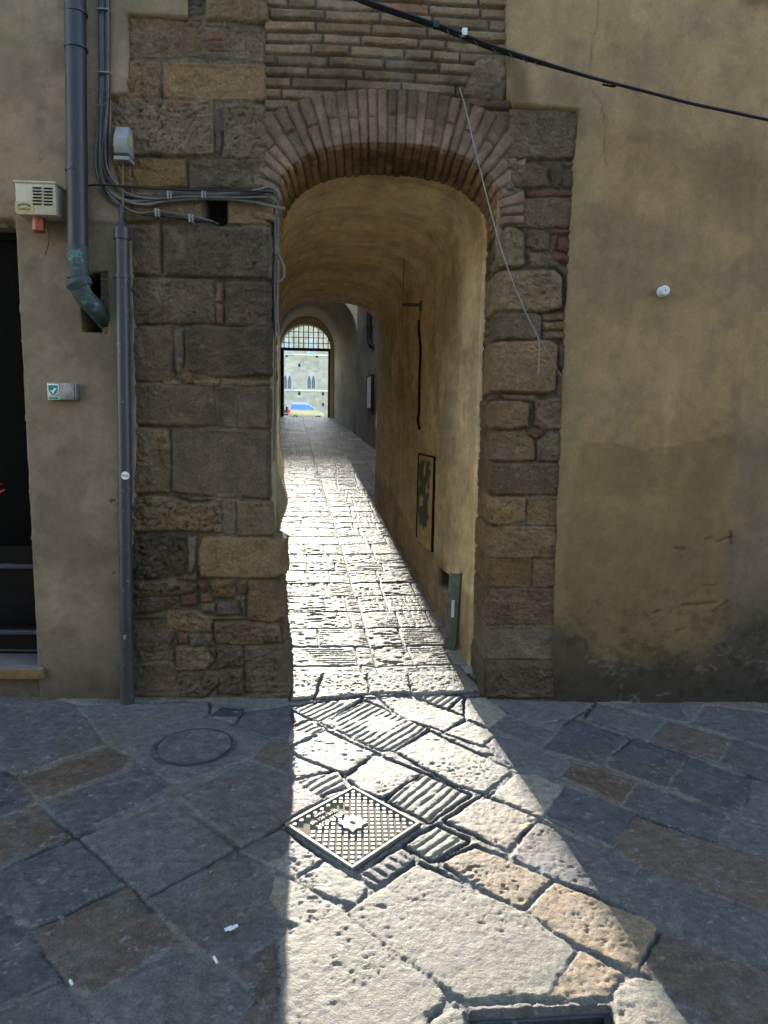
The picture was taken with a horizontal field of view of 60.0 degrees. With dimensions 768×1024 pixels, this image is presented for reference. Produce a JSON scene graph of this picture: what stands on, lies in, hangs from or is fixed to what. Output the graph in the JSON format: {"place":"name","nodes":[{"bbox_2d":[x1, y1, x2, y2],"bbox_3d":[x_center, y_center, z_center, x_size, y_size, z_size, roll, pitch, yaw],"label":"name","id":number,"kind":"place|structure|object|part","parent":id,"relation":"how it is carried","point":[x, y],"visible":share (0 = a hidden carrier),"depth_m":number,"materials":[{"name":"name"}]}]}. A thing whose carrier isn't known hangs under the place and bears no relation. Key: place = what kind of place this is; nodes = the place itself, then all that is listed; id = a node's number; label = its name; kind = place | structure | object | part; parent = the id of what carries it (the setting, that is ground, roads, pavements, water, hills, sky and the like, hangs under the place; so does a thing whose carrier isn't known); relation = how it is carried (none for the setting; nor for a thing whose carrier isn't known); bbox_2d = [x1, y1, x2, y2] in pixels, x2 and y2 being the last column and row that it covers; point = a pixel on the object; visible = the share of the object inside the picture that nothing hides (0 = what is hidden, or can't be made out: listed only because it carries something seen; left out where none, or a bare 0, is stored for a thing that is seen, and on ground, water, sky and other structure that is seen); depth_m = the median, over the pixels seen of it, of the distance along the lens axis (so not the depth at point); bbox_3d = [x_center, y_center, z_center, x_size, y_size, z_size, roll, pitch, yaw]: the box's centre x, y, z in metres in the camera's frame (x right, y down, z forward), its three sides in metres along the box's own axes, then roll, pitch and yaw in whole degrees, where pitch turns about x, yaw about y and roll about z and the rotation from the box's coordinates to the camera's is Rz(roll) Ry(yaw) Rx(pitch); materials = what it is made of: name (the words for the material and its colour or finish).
{"place":"outdoors","nodes":[
{"label":"outdoors","id":0,"kind":"place"},
{"bbox_2d":[288,402,325,417],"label":"parked car","id":1,"kind":"object","parent":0,"point":[298,409],"visible":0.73,"depth_m":73.13,"materials":[{"name":"beige paint"}]},
{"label":"window","id":2,"kind":"part","parent":1,"relation":"part of","materials":[{"name":"blue glass"}]},
{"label":"window","id":3,"kind":"part","parent":1,"relation":"part of","materials":[{"name":"blue glass"}]},
{"bbox_2d":[280,417,472,673],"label":"passage paving","id":4,"kind":"structure","parent":0,"point":[359,600],"depth_m":6.07,"materials":[{"name":"grey stone"}]},
{"bbox_2d":[269,174,487,665],"bbox_3d":[-0.367,-0.741,6.274,1.681,3.640,4.858,0,7,-9],"label":"vaulted passage","id":5,"kind":"object","parent":4,"relation":"on","point":[361,241],"visible":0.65,"depth_m":5.17,"materials":[{"name":"paint"}]},
{"bbox_2d":[402,268,421,327],"bbox_3d":[0.258,-1.910,5.768,0.190,0.620,0.056,1,7,-2],"label":"wall bracket","id":6,"kind":"object","parent":5,"relation":"attached to","point":[419,305],"depth_m":5.79,"materials":[{"name":"black metal"}]},
{"bbox_2d":[416,309,421,429],"bbox_3d":[0.308,-1.258,5.857,0.024,1.064,0.159,0,7,-9],"label":"cable","id":7,"kind":"object","parent":5,"relation":"attached to","point":[419,367],"depth_m":5.85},
{"bbox_2d":[444,572,461,650],"bbox_3d":[0.472,0.684,4.572,0.103,0.542,0.060,3,8,11],"label":"steel channel","id":8,"kind":"object","parent":4,"relation":"on","point":[452,613],"visible":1,"depth_m":4.56,"materials":[{"name":"grey metal"}]},
{"bbox_2d":[0,671,767,1023],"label":"street paving","id":9,"kind":"structure","parent":0,"point":[560,857],"depth_m":2.47,"materials":[{"name":"grey stone"}]},
{"bbox_2d":[155,728,232,765],"bbox_3d":[-0.951,1.176,3.342,0.378,0.012,0.378,1,7,-2],"label":"inspection cover","id":10,"kind":"object","parent":9,"relation":"on","point":[192,747],"visible":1,"depth_m":3.32,"materials":[{"name":"metal"}]},
{"bbox_2d":[210,708,243,718],"bbox_3d":[-0.875,1.141,3.734,0.170,0.042,0.111,1,7,2],"label":"meter cover","id":11,"kind":"object","parent":9,"relation":"on","point":[231,712],"visible":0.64,"depth_m":3.72,"materials":[{"name":"metal"}]},
{"bbox_2d":[224,924,238,930],"bbox_3d":[-0.486,1.324,2.119,0.042,0.005,0.020,-3,8,-29],"label":"paper scrap","id":12,"kind":"object","parent":9,"relation":"on","point":[230,927],"visible":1,"depth_m":2.12,"materials":[{"name":"white paper"}]},
{"bbox_2d":[100,0,577,700],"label":"stone archway","id":13,"kind":"object","parent":9,"relation":"on","point":[290,100],"visible":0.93,"depth_m":3.64,"materials":[{"name":"stone"}]},
{"bbox_2d":[113,127,134,214],"bbox_3d":[-1.356,-1.753,3.478,0.079,0.482,0.100,1,7,-2],"label":"junction box","id":14,"kind":"object","parent":13,"relation":"attached to","point":[123,146],"visible":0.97,"depth_m":3.43,"materials":[{"name":"grey plastic"}]},
{"bbox_2d":[273,203,285,460],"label":"jamb cables","id":15,"kind":"object","parent":13,"relation":"attached to","point":[276,255],"visible":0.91,"depth_m":3.67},
{"bbox_2d":[459,88,561,376],"bbox_3d":[0.689,-1.479,3.577,0.622,1.466,0.014,1,7,-2],"label":"loose wire","id":16,"kind":"object","parent":13,"relation":"hanging from","point":[498,238],"visible":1,"depth_m":3.57,"materials":[{"name":"grey plastic"}]},
{"bbox_2d":[354,0,767,121],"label":"overhead cable","id":17,"kind":"object","parent":13,"relation":"attached to","point":[463,35],"visible":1,"depth_m":3.30,"materials":[{"name":"rubber"}]},
{"bbox_2d":[285,786,419,871],"bbox_3d":[-0.128,1.283,2.712,0.391,0.042,0.395,8,10,42],"label":"manhole cover","id":18,"kind":"object","parent":9,"relation":"on","point":[353,828],"visible":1,"depth_m":2.69,"materials":[{"name":"metal"}]},
{"bbox_2d":[470,1013,611,1023],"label":"tray cover","id":19,"kind":"object","parent":9,"relation":"on","point":[603,1018],"visible":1,"depth_m":1.86,"materials":[{"name":"metal"}]},
{"bbox_3d":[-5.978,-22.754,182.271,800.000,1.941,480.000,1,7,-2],"label":"ground","id":20,"kind":"structure","parent":0,"visible":0},
{"bbox_2d":[0,0,188,699],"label":"stucco house","id":21,"kind":"structure","parent":20,"relation":"on","point":[59,600],"depth_m":3.68,"materials":[{"name":"beige paint"}]},
{"bbox_2d":[0,232,36,652],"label":"door","id":22,"kind":"structure","parent":21,"relation":"in","point":[18,626],"depth_m":3.92,"materials":[{"name":"black paint"}]},
{"bbox_2d":[13,180,65,254],"bbox_3d":[-1.782,-1.524,3.461,0.208,0.336,0.130,1,7,-2],"label":"alarm siren","id":23,"kind":"object","parent":21,"relation":"attached to","point":[38,204],"visible":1,"depth_m":3.40,"materials":[{"name":"beige plastic"}]},
{"bbox_2d":[47,383,79,399],"bbox_3d":[-1.746,-0.656,3.627,0.156,0.091,0.048,1,7,-2],"label":"security company sign","id":24,"kind":"object","parent":21,"relation":"attached to","point":[62,391],"visible":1,"depth_m":3.61,"materials":[{"name":"metal"}]},
{"bbox_2d":[64,0,109,329],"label":"drainpipe","id":25,"kind":"object","parent":21,"relation":"attached to","point":[78,286],"visible":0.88,"depth_m":3.39,"materials":[{"name":"grey metal"}]},
{"bbox_2d":[113,204,133,704],"bbox_3d":[-1.435,-0.258,3.671,0.140,2.740,0.092,1,7,-2],"label":"conduit pipe","id":26,"kind":"object","parent":21,"relation":"attached to","point":[121,238],"visible":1,"depth_m":3.63,"materials":[{"name":"grey metal"}]},
{"bbox_2d":[121,472,128,479],"bbox_3d":[-1.414,-0.199,3.638,0.044,0.044,0.005,1,7,-2],"label":"round sticker","id":27,"kind":"object","parent":26,"relation":"attached to","point":[124,475],"visible":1,"depth_m":3.64,"materials":[{"name":"white plastic"}]},
{"bbox_2d":[88,0,284,224],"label":"cable bundle","id":28,"kind":"object","parent":21,"relation":"attached to","point":[104,72],"visible":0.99,"depth_m":3.49,"materials":[{"name":"grey plastic"}]},
{"bbox_2d":[282,326,329,417],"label":"palazzo","id":29,"kind":"structure","parent":20,"relation":"on","point":[303,385],"depth_m":92.93,"materials":[{"name":"stone"}]},
{"bbox_2d":[283,336,293,354],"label":"window","id":30,"kind":"structure","parent":29,"relation":"in","point":[286,339],"depth_m":92.33,"materials":[{"name":"glass"}]},
{"bbox_2d":[284,372,293,389],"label":"window","id":31,"kind":"structure","parent":29,"relation":"in","point":[287,376],"depth_m":92.96,"materials":[{"name":"stone"}]},
{"bbox_2d":[304,372,317,389],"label":"window","id":32,"kind":"structure","parent":29,"relation":"in","point":[311,378],"depth_m":93.08,"materials":[{"name":"stone"}]},
{"bbox_2d":[304,336,317,354],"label":"window","id":33,"kind":"structure","parent":29,"relation":"in","point":[310,339],"depth_m":92.44,"materials":[{"name":"glass"}]},
{"bbox_2d":[279,302,376,448],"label":"gate house","id":34,"kind":"structure","parent":20,"relation":"on","point":[353,354],"depth_m":15.98,"materials":[{"name":"paint"}]},
{"bbox_2d":[281,325,329,417],"bbox_3d":[-2.168,-3.892,18.512,1.352,2.566,0.080,1,7,-2],"label":"iron grille","id":35,"kind":"object","parent":34,"relation":"attached to","point":[284,348],"visible":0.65,"depth_m":18.41,"materials":[{"name":"black metal"}]},
{"bbox_2d":[366,374,373,409],"bbox_3d":[-0.285,-2.427,13.503,0.059,0.681,0.521,-1,8,-13],"label":"framed notice","id":36,"kind":"object","parent":34,"relation":"attached to","point":[369,392],"visible":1,"depth_m":13.37,"materials":[{"name":"metal"}]},
{"bbox_2d":[366,312,374,349],"bbox_3d":[-0.230,-4.047,13.229,0.181,1.677,0.407,-5,10,-39],"label":"court drainpipe","id":37,"kind":"object","parent":34,"relation":"attached to","point":[369,327],"visible":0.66,"depth_m":13.27,"materials":[{"name":"metal"}]},
{"bbox_2d":[504,0,767,702],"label":"ochre house","id":38,"kind":"structure","parent":20,"relation":"on","point":[661,577],"depth_m":3.71,"materials":[{"name":"paint"}]},
{"bbox_2d":[657,285,669,296],"bbox_3d":[1.531,-1.210,3.651,0.058,0.058,0.054,1,7,-2],"label":"porcelain knob","id":39,"kind":"object","parent":38,"relation":"attached to","point":[663,291],"visible":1,"depth_m":3.63,"materials":[{"name":"white ceramic"}]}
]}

